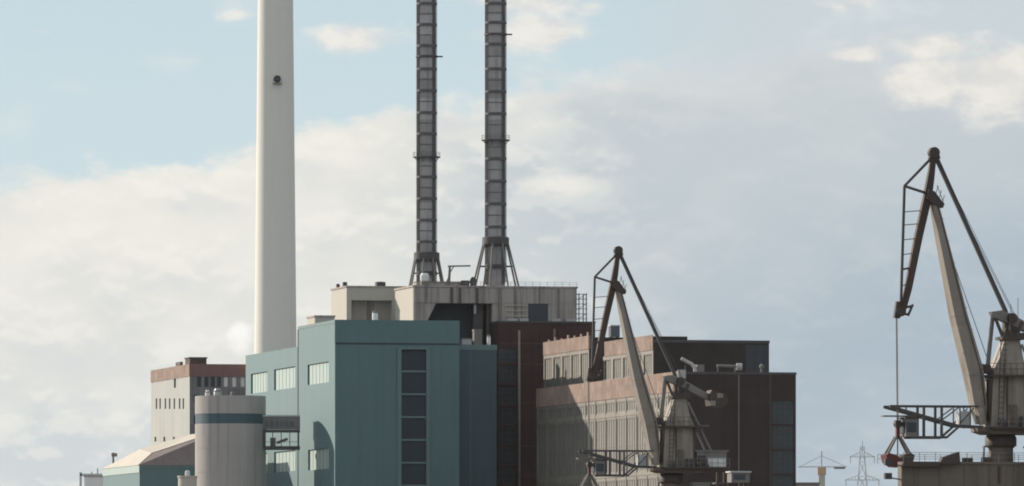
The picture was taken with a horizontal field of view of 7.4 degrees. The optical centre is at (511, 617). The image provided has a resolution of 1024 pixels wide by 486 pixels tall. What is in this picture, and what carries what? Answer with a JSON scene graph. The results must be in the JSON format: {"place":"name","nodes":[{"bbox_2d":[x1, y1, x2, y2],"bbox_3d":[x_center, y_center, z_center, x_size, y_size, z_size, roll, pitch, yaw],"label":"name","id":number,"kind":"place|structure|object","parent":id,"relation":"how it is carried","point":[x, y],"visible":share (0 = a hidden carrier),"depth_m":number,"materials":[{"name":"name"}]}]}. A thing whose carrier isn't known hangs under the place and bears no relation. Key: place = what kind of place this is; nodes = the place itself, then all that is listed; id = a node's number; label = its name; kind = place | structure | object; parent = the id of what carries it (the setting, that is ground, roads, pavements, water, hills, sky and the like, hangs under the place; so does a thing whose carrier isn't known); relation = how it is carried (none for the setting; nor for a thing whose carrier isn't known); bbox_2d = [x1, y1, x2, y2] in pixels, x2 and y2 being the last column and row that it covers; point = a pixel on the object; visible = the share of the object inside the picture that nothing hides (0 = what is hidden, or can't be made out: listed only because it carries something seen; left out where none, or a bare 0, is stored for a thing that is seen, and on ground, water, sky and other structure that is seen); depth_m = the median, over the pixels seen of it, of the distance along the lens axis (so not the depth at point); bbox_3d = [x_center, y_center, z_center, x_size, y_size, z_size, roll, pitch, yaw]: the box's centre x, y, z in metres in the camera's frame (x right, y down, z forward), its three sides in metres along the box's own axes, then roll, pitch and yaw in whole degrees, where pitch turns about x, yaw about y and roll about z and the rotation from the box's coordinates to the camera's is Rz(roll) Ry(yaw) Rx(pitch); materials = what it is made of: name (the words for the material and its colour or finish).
{"place":"outdoors","nodes":[
{"label":"outdoors","id":0,"kind":"place"},
{"bbox_2d":[79,468,102,485],"bbox_3d":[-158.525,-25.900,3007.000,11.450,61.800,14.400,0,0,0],"label":"building","id":1,"kind":"structure","parent":0,"point":[91,479],"depth_m":3000.00,"materials":[{"name":"white paint"}]},
{"bbox_2d":[103,434,194,485],"bbox_3d":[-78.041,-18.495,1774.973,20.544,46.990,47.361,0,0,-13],"label":"hall","id":2,"kind":"structure","parent":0,"point":[166,463],"depth_m":1755.25,"materials":[{"name":"beige"}]},
{"bbox_2d":[111,453,116,462],"bbox_3d":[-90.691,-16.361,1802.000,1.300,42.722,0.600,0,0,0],"label":"flue pipe","id":3,"kind":"object","parent":2,"relation":"on","point":[113,455],"visible":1,"depth_m":1801.70,"materials":[{"name":"metal"}]},
{"bbox_2d":[151,357,245,445],"bbox_3d":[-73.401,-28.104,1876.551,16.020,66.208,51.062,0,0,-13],"label":"brick building","id":4,"kind":"structure","parent":0,"point":[177,388],"depth_m":1857.73,"materials":[{"name":"pale concrete"},{"name":"red brown brick"},{"name":"dark glass"}]},
{"bbox_2d":[197,377,200,386],"bbox_3d":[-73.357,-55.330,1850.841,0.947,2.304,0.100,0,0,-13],"label":"window","id":5,"kind":"structure","parent":4,"relation":"in","point":[198,378],"depth_m":1850.84,"materials":[{"name":"black glass"}]},
{"bbox_2d":[204,377,207,386],"bbox_3d":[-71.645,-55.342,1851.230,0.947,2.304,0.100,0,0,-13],"label":"window","id":6,"kind":"structure","parent":4,"relation":"in","point":[205,378],"depth_m":1851.30,"materials":[{"name":"black glass"}]},
{"bbox_2d":[211,377,214,386],"bbox_3d":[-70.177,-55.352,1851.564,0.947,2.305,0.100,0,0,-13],"label":"window","id":7,"kind":"structure","parent":4,"relation":"in","point":[212,378],"depth_m":1851.52,"materials":[{"name":"black glass"}]},
{"bbox_2d":[217,377,220,386],"bbox_3d":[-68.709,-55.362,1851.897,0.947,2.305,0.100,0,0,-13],"label":"window","id":8,"kind":"structure","parent":4,"relation":"in","point":[218,378],"depth_m":1851.75,"materials":[{"name":"black glass"}]},
{"bbox_2d":[224,377,227,386],"bbox_3d":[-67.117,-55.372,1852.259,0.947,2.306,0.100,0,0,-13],"label":"window","id":9,"kind":"structure","parent":4,"relation":"in","point":[225,378],"depth_m":1852.20,"materials":[{"name":"grey glass"}]},
{"bbox_2d":[232,377,235,386],"bbox_3d":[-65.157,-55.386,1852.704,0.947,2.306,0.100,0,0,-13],"label":"window","id":10,"kind":"structure","parent":4,"relation":"in","point":[233,378],"depth_m":1852.65,"materials":[{"name":"grey glass"}]},
{"bbox_2d":[241,377,244,386],"bbox_3d":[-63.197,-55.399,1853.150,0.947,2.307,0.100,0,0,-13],"label":"window","id":11,"kind":"structure","parent":4,"relation":"in","point":[242,378],"depth_m":1853.10,"materials":[{"name":"grey glass"}]},
{"bbox_2d":[246,320,496,485],"bbox_3d":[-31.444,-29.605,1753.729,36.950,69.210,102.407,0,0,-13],"label":"teal building","id":12,"kind":"structure","parent":0,"point":[392,402],"depth_m":1705.10,"materials":[{"name":"teal metal"}]},
{"bbox_2d":[306,315,334,324],"bbox_3d":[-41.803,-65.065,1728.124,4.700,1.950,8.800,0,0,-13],"label":"roof vent house","id":13,"kind":"structure","parent":12,"relation":"on","point":[313,319],"depth_m":1724.07,"materials":[{"name":"concrete"}]},
{"bbox_2d":[372,311,377,319],"bbox_3d":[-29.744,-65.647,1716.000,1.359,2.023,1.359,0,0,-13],"label":"roof vent","id":14,"kind":"object","parent":12,"relation":"on","point":[374,315],"visible":1,"depth_m":1715.46,"materials":[{"name":"silver metal"}]},
{"bbox_2d":[460,338,471,344],"bbox_3d":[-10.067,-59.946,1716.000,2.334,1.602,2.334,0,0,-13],"label":"plant unit","id":15,"kind":"object","parent":12,"relation":"on","point":[465,341],"visible":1,"depth_m":1714.98,"materials":[{"name":"silver metal"}]},
{"bbox_2d":[472,329,481,344],"bbox_3d":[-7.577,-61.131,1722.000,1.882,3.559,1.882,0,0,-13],"label":"plant unit","id":16,"kind":"object","parent":12,"relation":"on","point":[477,336],"visible":1,"depth_m":1721.18,"materials":[{"name":"paint"}]},
{"bbox_2d":[487,335,490,344],"bbox_3d":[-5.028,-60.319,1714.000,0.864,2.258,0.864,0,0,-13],"label":"roof vent","id":17,"kind":"object","parent":12,"relation":"on","point":[488,339],"visible":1,"depth_m":1713.68,"materials":[{"name":"silver metal"}]},
{"bbox_2d":[0,0,1023,485],"label":"sky","id":18,"kind":"structure","parent":0,"point":[749,163],"materials":[{"name":"blue"}]},
{"bbox_2d":[536,332,796,485],"bbox_3d":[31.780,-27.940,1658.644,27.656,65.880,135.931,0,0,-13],"label":"power house","id":19,"kind":"structure","parent":0,"point":[752,425],"depth_m":1625.63,"materials":[{"name":"brown brick"}]},
{"bbox_2d":[538,410,545,420],"bbox_3d":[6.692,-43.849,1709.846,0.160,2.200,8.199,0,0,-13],"label":"window","id":20,"kind":"structure","parent":19,"relation":"in","point":[541,414],"depth_m":1710.50,"materials":[{"name":"grey glass"}]},
{"bbox_2d":[538,426,545,478],"bbox_3d":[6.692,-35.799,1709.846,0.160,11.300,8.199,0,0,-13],"label":"window","id":21,"kind":"structure","parent":19,"relation":"in","point":[541,430],"depth_m":1709.66,"materials":[{"name":"grey glass"}]},
{"bbox_2d":[545,358,551,387],"bbox_3d":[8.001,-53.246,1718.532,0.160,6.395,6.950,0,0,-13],"label":"upper window","id":22,"kind":"structure","parent":19,"relation":"in","point":[548,362],"depth_m":1719.29,"materials":[{"name":"beige glass"}]},
{"bbox_2d":[547,409,555,419],"bbox_3d":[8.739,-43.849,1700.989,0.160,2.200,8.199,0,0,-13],"label":"window","id":23,"kind":"structure","parent":19,"relation":"in","point":[551,414],"depth_m":1701.75,"materials":[{"name":"grey glass"}]},
{"bbox_2d":[547,425,555,477],"bbox_3d":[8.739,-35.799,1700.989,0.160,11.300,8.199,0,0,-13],"label":"window","id":24,"kind":"structure","parent":19,"relation":"in","point":[551,430],"depth_m":1701.75,"materials":[{"name":"grey glass"}]},
{"bbox_2d":[554,357,560,386],"bbox_3d":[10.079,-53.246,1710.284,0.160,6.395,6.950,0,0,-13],"label":"upper window","id":25,"kind":"structure","parent":19,"relation":"in","point":[557,361],"depth_m":1710.92,"materials":[{"name":"beige glass"}]},
{"bbox_2d":[557,408,564,418],"bbox_3d":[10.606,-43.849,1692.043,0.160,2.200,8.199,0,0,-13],"label":"window","id":26,"kind":"structure","parent":19,"relation":"in","point":[560,411],"depth_m":1693.05,"materials":[{"name":"grey glass"}]},
{"bbox_2d":[557,424,564,477],"bbox_3d":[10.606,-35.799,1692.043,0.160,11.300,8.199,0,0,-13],"label":"window","id":27,"kind":"structure","parent":19,"relation":"in","point":[560,428],"depth_m":1692.22,"materials":[{"name":"grey glass"}]},
{"bbox_2d":[563,356,569,385],"bbox_3d":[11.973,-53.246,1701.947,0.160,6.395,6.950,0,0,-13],"label":"upper window","id":28,"kind":"structure","parent":19,"relation":"in","point":[566,359],"depth_m":1702.58,"materials":[{"name":"beige glass"}]},
{"bbox_2d":[567,407,574,417],"bbox_3d":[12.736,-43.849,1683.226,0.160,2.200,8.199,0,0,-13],"label":"window","id":29,"kind":"structure","parent":19,"relation":"in","point":[570,410],"depth_m":1683.57,"materials":[{"name":"grey glass"}]},
{"bbox_2d":[567,423,574,476],"bbox_3d":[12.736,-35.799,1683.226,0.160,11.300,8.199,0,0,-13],"label":"window","id":30,"kind":"structure","parent":19,"relation":"in","point":[570,427],"depth_m":1683.36,"materials":[{"name":"grey glass"}]},
{"bbox_2d":[572,354,578,383],"bbox_3d":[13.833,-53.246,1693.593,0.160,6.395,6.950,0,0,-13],"label":"upper window","id":31,"kind":"structure","parent":19,"relation":"in","point":[575,358],"depth_m":1694.29,"materials":[{"name":"beige glass"}]},
{"bbox_2d":[577,406,584,416],"bbox_3d":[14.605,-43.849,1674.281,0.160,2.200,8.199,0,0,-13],"label":"window","id":32,"kind":"structure","parent":19,"relation":"in","point":[580,409],"depth_m":1674.55,"materials":[{"name":"beige glass"}]},
{"bbox_2d":[577,422,584,475],"bbox_3d":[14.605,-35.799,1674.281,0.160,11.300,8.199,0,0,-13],"label":"window","id":33,"kind":"structure","parent":19,"relation":"in","point":[580,426],"depth_m":1674.55,"materials":[{"name":"grey glass"}]},
{"bbox_2d":[581,353,587,382],"bbox_3d":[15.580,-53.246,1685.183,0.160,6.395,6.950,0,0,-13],"label":"upper window","id":34,"kind":"structure","parent":19,"relation":"in","point":[584,357],"depth_m":1686.04,"materials":[{"name":"beige glass"}]},
{"bbox_2d":[586,404,594,415],"bbox_3d":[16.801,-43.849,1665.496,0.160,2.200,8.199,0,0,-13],"label":"window","id":35,"kind":"structure","parent":19,"relation":"in","point":[591,407],"depth_m":1665.58,"materials":[{"name":"beige glass"}]},
{"bbox_2d":[586,421,594,474],"bbox_3d":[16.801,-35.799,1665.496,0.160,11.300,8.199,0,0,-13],"label":"window","id":36,"kind":"structure","parent":19,"relation":"in","point":[592,423],"depth_m":1665.99,"materials":[{"name":"beige glass"}]},
{"bbox_2d":[596,403,604,414],"bbox_3d":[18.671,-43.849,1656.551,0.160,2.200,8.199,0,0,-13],"label":"window","id":37,"kind":"structure","parent":19,"relation":"in","point":[600,408],"depth_m":1657.47,"materials":[{"name":"beige glass"}]},
{"bbox_2d":[596,420,604,457],"bbox_3d":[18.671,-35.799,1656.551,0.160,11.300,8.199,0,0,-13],"label":"window","id":38,"kind":"structure","parent":19,"relation":"in","point":[600,425],"depth_m":1657.47,"materials":[{"name":"beige glass"}]},
{"bbox_2d":[597,481,604,485],"bbox_3d":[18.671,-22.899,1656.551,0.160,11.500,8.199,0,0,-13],"label":"window","id":39,"kind":"structure","parent":19,"relation":"in","point":[602,483],"depth_m":1656.66,"materials":[{"name":"beige glass"}]},
{"bbox_2d":[604,360,610,379],"bbox_3d":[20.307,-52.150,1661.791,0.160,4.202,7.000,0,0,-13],"label":"upper window","id":40,"kind":"structure","parent":19,"relation":"in","point":[608,362],"depth_m":1661.52,"materials":[{"name":"beige glass"}]},
{"bbox_2d":[607,402,614,412],"bbox_3d":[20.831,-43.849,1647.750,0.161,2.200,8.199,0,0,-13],"label":"window","id":41,"kind":"structure","parent":19,"relation":"in","point":[610,406],"depth_m":1647.78,"materials":[{"name":"beige glass"}]},
{"bbox_2d":[607,419,614,473],"bbox_3d":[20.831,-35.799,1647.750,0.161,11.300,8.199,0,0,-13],"label":"window","id":42,"kind":"structure","parent":19,"relation":"in","point":[611,422],"depth_m":1647.78,"materials":[{"name":"beige glass"}]},
{"bbox_2d":[607,480,614,485],"bbox_3d":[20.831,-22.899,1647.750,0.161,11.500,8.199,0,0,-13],"label":"window","id":43,"kind":"structure","parent":19,"relation":"in","point":[609,483],"depth_m":1647.78,"materials":[{"name":"beige glass"}]},
{"bbox_2d":[608,325,619,336],"bbox_3d":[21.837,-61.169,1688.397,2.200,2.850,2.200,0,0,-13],"label":"water tank","id":44,"kind":"object","parent":19,"relation":"on","point":[614,330],"visible":0.99,"depth_m":1687.43,"materials":[{"name":"metal"}]},
{"bbox_2d":[614,358,620,378],"bbox_3d":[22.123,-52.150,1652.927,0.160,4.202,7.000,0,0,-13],"label":"upper window","id":45,"kind":"structure","parent":19,"relation":"in","point":[617,362],"depth_m":1653.83,"materials":[{"name":"beige glass"}]},
{"bbox_2d":[617,401,624,411],"bbox_3d":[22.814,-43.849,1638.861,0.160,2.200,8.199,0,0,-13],"label":"window","id":46,"kind":"structure","parent":19,"relation":"in","point":[620,405],"depth_m":1638.96,"materials":[{"name":"beige glass"}]},
{"bbox_2d":[617,418,624,472],"bbox_3d":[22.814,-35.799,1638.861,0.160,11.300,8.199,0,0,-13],"label":"window","id":47,"kind":"structure","parent":19,"relation":"in","point":[621,421],"depth_m":1638.96,"materials":[{"name":"beige glass"}]},
{"bbox_2d":[617,480,624,485],"bbox_3d":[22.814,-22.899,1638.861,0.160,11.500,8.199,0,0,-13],"label":"window","id":48,"kind":"structure","parent":19,"relation":"in","point":[619,482],"depth_m":1639.16,"materials":[{"name":"beige glass"}]},
{"bbox_2d":[624,358,629,377],"bbox_3d":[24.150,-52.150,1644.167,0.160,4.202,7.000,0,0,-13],"label":"upper window","id":49,"kind":"structure","parent":19,"relation":"in","point":[626,370],"depth_m":1645.77,"materials":[{"name":"beige glass"}]},
{"bbox_2d":[627,400,635,410],"bbox_3d":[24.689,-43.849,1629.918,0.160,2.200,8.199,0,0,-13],"label":"window","id":50,"kind":"structure","parent":19,"relation":"in","point":[631,404],"depth_m":1630.58,"materials":[{"name":"beige glass"}]},
{"bbox_2d":[627,417,635,471],"bbox_3d":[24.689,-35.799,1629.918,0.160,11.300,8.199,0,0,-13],"label":"window","id":51,"kind":"structure","parent":19,"relation":"in","point":[631,421],"depth_m":1630.58,"materials":[{"name":"beige glass"}]},
{"bbox_2d":[627,479,635,485],"bbox_3d":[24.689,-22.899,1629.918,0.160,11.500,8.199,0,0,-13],"label":"window","id":52,"kind":"structure","parent":19,"relation":"in","point":[630,482],"depth_m":1630.58,"materials":[{"name":"beige glass"}]},
{"bbox_2d":[637,416,645,470],"bbox_3d":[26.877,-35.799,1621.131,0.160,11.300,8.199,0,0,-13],"label":"window","id":53,"kind":"structure","parent":19,"relation":"in","point":[641,445],"depth_m":1623.03,"materials":[{"name":"beige glass"}]},
{"bbox_2d":[637,478,645,485],"bbox_3d":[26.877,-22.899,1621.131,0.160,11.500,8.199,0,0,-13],"label":"window","id":54,"kind":"structure","parent":19,"relation":"in","point":[640,482],"depth_m":1622.04,"materials":[{"name":"beige glass"}]},
{"bbox_2d":[645,354,651,374],"bbox_3d":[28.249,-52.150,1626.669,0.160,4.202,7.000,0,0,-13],"label":"upper window","id":55,"kind":"structure","parent":19,"relation":"in","point":[648,358],"depth_m":1627.00,"materials":[{"name":"beige glass"}]},
{"bbox_2d":[648,477,656,485],"bbox_3d":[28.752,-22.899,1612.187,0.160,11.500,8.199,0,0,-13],"label":"window","id":56,"kind":"structure","parent":19,"relation":"in","point":[651,481],"depth_m":1612.76,"materials":[{"name":"beige glass"}]},
{"bbox_2d":[651,397,656,407],"bbox_3d":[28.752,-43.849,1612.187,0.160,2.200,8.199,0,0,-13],"label":"window","id":57,"kind":"structure","parent":19,"relation":"in","point":[654,402],"depth_m":1611.18,"materials":[{"name":"beige glass"}]},
{"bbox_2d":[659,396,667,407],"bbox_3d":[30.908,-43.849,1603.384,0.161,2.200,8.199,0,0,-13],"label":"window","id":58,"kind":"structure","parent":19,"relation":"in","point":[666,397],"depth_m":1602.16,"materials":[{"name":"beige glass"}]},
{"bbox_2d":[681,357,703,371],"bbox_3d":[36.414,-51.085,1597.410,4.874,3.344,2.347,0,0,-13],"label":"roof duct","id":59,"kind":"object","parent":19,"relation":"on","point":[698,368],"visible":1,"depth_m":1596.79,"materials":[{"name":"silver metal"}]},
{"bbox_2d":[717,363,741,371],"bbox_3d":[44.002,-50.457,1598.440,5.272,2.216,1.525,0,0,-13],"label":"roof duct","id":60,"kind":"object","parent":19,"relation":"on","point":[737,366],"visible":1,"depth_m":1598.26,"materials":[{"name":"metal"}]},
{"bbox_2d":[759,364,763,371],"bbox_3d":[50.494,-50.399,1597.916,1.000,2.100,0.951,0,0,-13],"label":"roof vent","id":61,"kind":"object","parent":19,"relation":"on","point":[761,366],"visible":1,"depth_m":1597.64,"materials":[{"name":"metal"}]},
{"bbox_2d":[772,475,793,485],"bbox_3d":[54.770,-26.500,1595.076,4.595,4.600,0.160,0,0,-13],"label":"window","id":62,"kind":"structure","parent":19,"relation":"in","point":[777,480],"depth_m":1595.14,"materials":[{"name":"glass"}]},
{"bbox_2d":[772,451,793,472],"bbox_3d":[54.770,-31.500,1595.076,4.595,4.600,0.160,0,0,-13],"label":"window","id":63,"kind":"structure","parent":19,"relation":"in","point":[782,461],"depth_m":1595.14,"materials":[{"name":"glass"}]},
{"bbox_2d":[772,426,793,448],"bbox_3d":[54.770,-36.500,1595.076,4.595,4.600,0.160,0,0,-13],"label":"window","id":64,"kind":"structure","parent":19,"relation":"in","point":[782,436],"depth_m":1595.14,"materials":[{"name":"glass"}]},
{"bbox_2d":[772,401,793,423],"bbox_3d":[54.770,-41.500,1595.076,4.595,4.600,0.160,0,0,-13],"label":"window","id":65,"kind":"structure","parent":19,"relation":"in","point":[782,411],"depth_m":1595.14,"materials":[{"name":"glass"}]},
{"bbox_2d":[796,482,819,485],"bbox_3d":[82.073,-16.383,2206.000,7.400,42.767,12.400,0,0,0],"label":"shed","id":66,"kind":"structure","parent":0,"point":[807,483],"depth_m":2199.80,"materials":[{"name":"paint"}]},
{"label":"ground","id":67,"kind":"structure","parent":0,"visible":0},
{"bbox_2d":[177,470,197,485],"bbox_3d":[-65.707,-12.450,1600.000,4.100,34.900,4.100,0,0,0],"label":"tank","id":68,"kind":"object","parent":67,"relation":"on","point":[187,479],"visible":1,"depth_m":1598.44,"materials":[{"name":"metal"}]},
{"bbox_2d":[195,395,265,485],"bbox_3d":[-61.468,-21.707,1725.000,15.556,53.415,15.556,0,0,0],"label":"silo","id":69,"kind":"object","parent":67,"relation":"on","point":[229,450],"visible":1,"depth_m":1718.24,"materials":[{"name":"concrete"}]},
{"bbox_2d":[214,388,221,394],"bbox_3d":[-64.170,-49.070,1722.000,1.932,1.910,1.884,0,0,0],"label":"silo vent","id":70,"kind":"object","parent":69,"relation":"on","point":[217,391],"visible":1,"depth_m":1721.31,"materials":[{"name":"silver metal"}]},
{"bbox_2d":[263,415,299,449],"bbox_3d":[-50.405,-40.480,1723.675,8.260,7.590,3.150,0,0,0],"label":"conveyor bridge","id":71,"kind":"structure","parent":69,"relation":"attached to","point":[281,421],"depth_m":1722.24,"materials":[{"name":"paint"}]},
{"bbox_2d":[265,421,293,426],"bbox_3d":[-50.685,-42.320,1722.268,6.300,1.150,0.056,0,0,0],"label":"gallery window","id":72,"kind":"structure","parent":71,"relation":"in","point":[266,422],"depth_m":1722.23,"materials":[{"name":"grey glass"}]},
{"bbox_2d":[254,0,296,353],"bbox_3d":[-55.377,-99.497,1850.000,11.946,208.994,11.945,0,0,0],"label":"chimney","id":73,"kind":"object","parent":67,"relation":"on","point":[275,287],"visible":0.73,"depth_m":1846.10,"materials":[{"name":"concrete"}]},
{"bbox_2d":[330,286,404,319],"bbox_3d":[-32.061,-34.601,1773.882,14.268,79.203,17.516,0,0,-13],"label":"concrete annex","id":74,"kind":"object","parent":67,"relation":"on","point":[355,302],"visible":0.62,"depth_m":1767.36,"materials":[{"name":"beige concrete"}]},
{"bbox_2d":[375,282,385,285],"bbox_3d":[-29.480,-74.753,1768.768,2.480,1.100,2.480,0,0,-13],"label":"roof vent","id":75,"kind":"object","parent":74,"relation":"on","point":[380,283],"visible":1,"depth_m":1767.84,"materials":[{"name":"metal"}]},
{"bbox_2d":[394,281,595,485],"bbox_3d":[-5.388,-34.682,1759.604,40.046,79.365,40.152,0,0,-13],"label":"boiler house","id":76,"kind":"structure","parent":67,"relation":"on","point":[520,325],"depth_m":1742.51,"materials":[{"name":"concrete"}]},
{"bbox_2d":[420,273,428,284],"bbox_3d":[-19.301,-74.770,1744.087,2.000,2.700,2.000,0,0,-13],"label":"tank","id":77,"kind":"object","parent":76,"relation":"on","point":[424,278],"visible":1,"depth_m":1743.32,"materials":[{"name":"white metal"}]},
{"bbox_2d":[409,0,443,285],"bbox_3d":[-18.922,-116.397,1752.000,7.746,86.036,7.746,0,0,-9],"label":"steel stack","id":78,"kind":"object","parent":76,"relation":"on","point":[426,256],"visible":1,"depth_m":1750.29,"materials":[{"name":"grey metal"}]},
{"bbox_2d":[413,281,460,284],"bbox_3d":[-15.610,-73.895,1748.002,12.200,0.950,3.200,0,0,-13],"label":"plant unit","id":79,"kind":"object","parent":76,"relation":"on","point":[433,283],"visible":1,"depth_m":1746.42,"materials":[{"name":"metal"}]},
{"bbox_2d":[445,265,470,284],"bbox_3d":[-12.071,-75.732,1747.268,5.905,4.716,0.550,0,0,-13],"label":"davit crane","id":80,"kind":"object","parent":76,"relation":"on","point":[449,272],"visible":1,"depth_m":1746.72,"materials":[{"name":"paint"}]},
{"bbox_2d":[461,277,475,285],"bbox_3d":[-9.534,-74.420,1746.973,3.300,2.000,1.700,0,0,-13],"label":"exhaust unit","id":81,"kind":"object","parent":76,"relation":"on","point":[463,282],"visible":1,"depth_m":1746.37,"materials":[{"name":"metal"}]},
{"bbox_2d":[474,0,518,285],"bbox_3d":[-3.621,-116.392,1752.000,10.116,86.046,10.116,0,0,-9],"label":"steel stack","id":82,"kind":"object","parent":76,"relation":"on","point":[495,243],"visible":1,"depth_m":1750.17,"materials":[{"name":"grey metal"}]},
{"bbox_2d":[499,468,515,484],"bbox_3d":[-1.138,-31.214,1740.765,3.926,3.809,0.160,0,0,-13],"label":"window","id":83,"kind":"structure","parent":76,"relation":"in","point":[507,476],"depth_m":1740.83,"materials":[{"name":"glass"}]},
{"bbox_2d":[499,448,515,464],"bbox_3d":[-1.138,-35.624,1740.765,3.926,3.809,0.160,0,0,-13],"label":"window","id":84,"kind":"structure","parent":76,"relation":"in","point":[507,456],"depth_m":1740.83,"materials":[{"name":"glass"}]},
{"bbox_2d":[499,428,515,444],"bbox_3d":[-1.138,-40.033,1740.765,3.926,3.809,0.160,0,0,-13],"label":"window","id":85,"kind":"structure","parent":76,"relation":"in","point":[507,436],"depth_m":1740.83,"materials":[{"name":"glass"}]},
{"bbox_2d":[499,408,515,424],"bbox_3d":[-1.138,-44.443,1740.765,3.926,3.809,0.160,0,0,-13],"label":"window","id":86,"kind":"structure","parent":76,"relation":"in","point":[507,416],"depth_m":1740.83,"materials":[{"name":"glass"}]},
{"bbox_2d":[499,387,515,403],"bbox_3d":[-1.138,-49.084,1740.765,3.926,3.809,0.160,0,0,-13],"label":"window","id":87,"kind":"structure","parent":76,"relation":"in","point":[507,395],"depth_m":1740.83,"materials":[{"name":"glass"}]},
{"bbox_2d":[499,365,515,382],"bbox_3d":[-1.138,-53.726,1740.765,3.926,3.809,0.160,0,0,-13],"label":"window","id":88,"kind":"structure","parent":76,"relation":"in","point":[507,374],"depth_m":1740.83,"materials":[{"name":"glass"}]},
{"bbox_2d":[499,349,515,362],"bbox_3d":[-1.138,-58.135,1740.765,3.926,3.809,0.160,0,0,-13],"label":"window","id":89,"kind":"structure","parent":76,"relation":"in","point":[505,355],"depth_m":1740.83,"materials":[{"name":"glass"}]},
{"bbox_2d":[576,246,730,485],"bbox_3d":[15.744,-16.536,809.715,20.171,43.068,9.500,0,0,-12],"label":"harbour crane","id":90,"kind":"object","parent":67,"relation":"on","point":[674,454],"visible":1,"depth_m":808.68,"materials":[{"name":"paint"}]},
{"bbox_2d":[580,462,598,485],"bbox_3d":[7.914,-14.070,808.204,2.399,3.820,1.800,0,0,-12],"label":"crane grab","id":91,"kind":"object","parent":90,"relation":"hanging from","point":[589,465],"visible":1,"depth_m":807.91,"materials":[{"name":"paint"}]},
{"bbox_2d":[712,471,751,485],"bbox_3d":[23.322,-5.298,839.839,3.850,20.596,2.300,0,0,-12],"label":"quay cabin","id":92,"kind":"object","parent":67,"relation":"on","point":[733,477],"visible":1,"depth_m":838.96,"materials":[{"name":"metal"}]},
{"bbox_2d":[734,474,744,479],"bbox_3d":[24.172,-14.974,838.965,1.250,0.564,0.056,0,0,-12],"label":"window","id":93,"kind":"structure","parent":92,"relation":"in","point":[736,476],"depth_m":838.94,"materials":[{"name":"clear glass"}]},
{"bbox_2d":[798,451,845,485],"bbox_3d":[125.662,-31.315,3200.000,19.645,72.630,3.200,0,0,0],"label":"crane","id":94,"kind":"object","parent":67,"relation":"on","point":[821,471],"visible":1,"depth_m":3198.70,"materials":[{"name":"orange paint"}]},
{"bbox_2d":[845,441,878,485],"bbox_3d":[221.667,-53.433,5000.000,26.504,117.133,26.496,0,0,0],"label":"power pylon","id":95,"kind":"object","parent":67,"relation":"on","point":[864,461],"visible":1,"depth_m":4998.72,"materials":[{"name":"metal"}]},
{"bbox_2d":[877,147,1023,485],"bbox_3d":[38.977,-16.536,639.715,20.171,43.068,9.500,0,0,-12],"label":"harbour crane","id":96,"kind":"object","parent":67,"relation":"on","point":[995,395],"visible":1,"depth_m":638.41,"materials":[{"name":"paint"}]},
{"bbox_2d":[880,420,914,467],"bbox_3d":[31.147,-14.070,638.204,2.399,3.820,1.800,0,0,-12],"label":"crane grab","id":97,"kind":"object","parent":96,"relation":"hanging from","point":[887,454],"visible":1,"depth_m":637.85,"materials":[{"name":"metal"}]}
]}

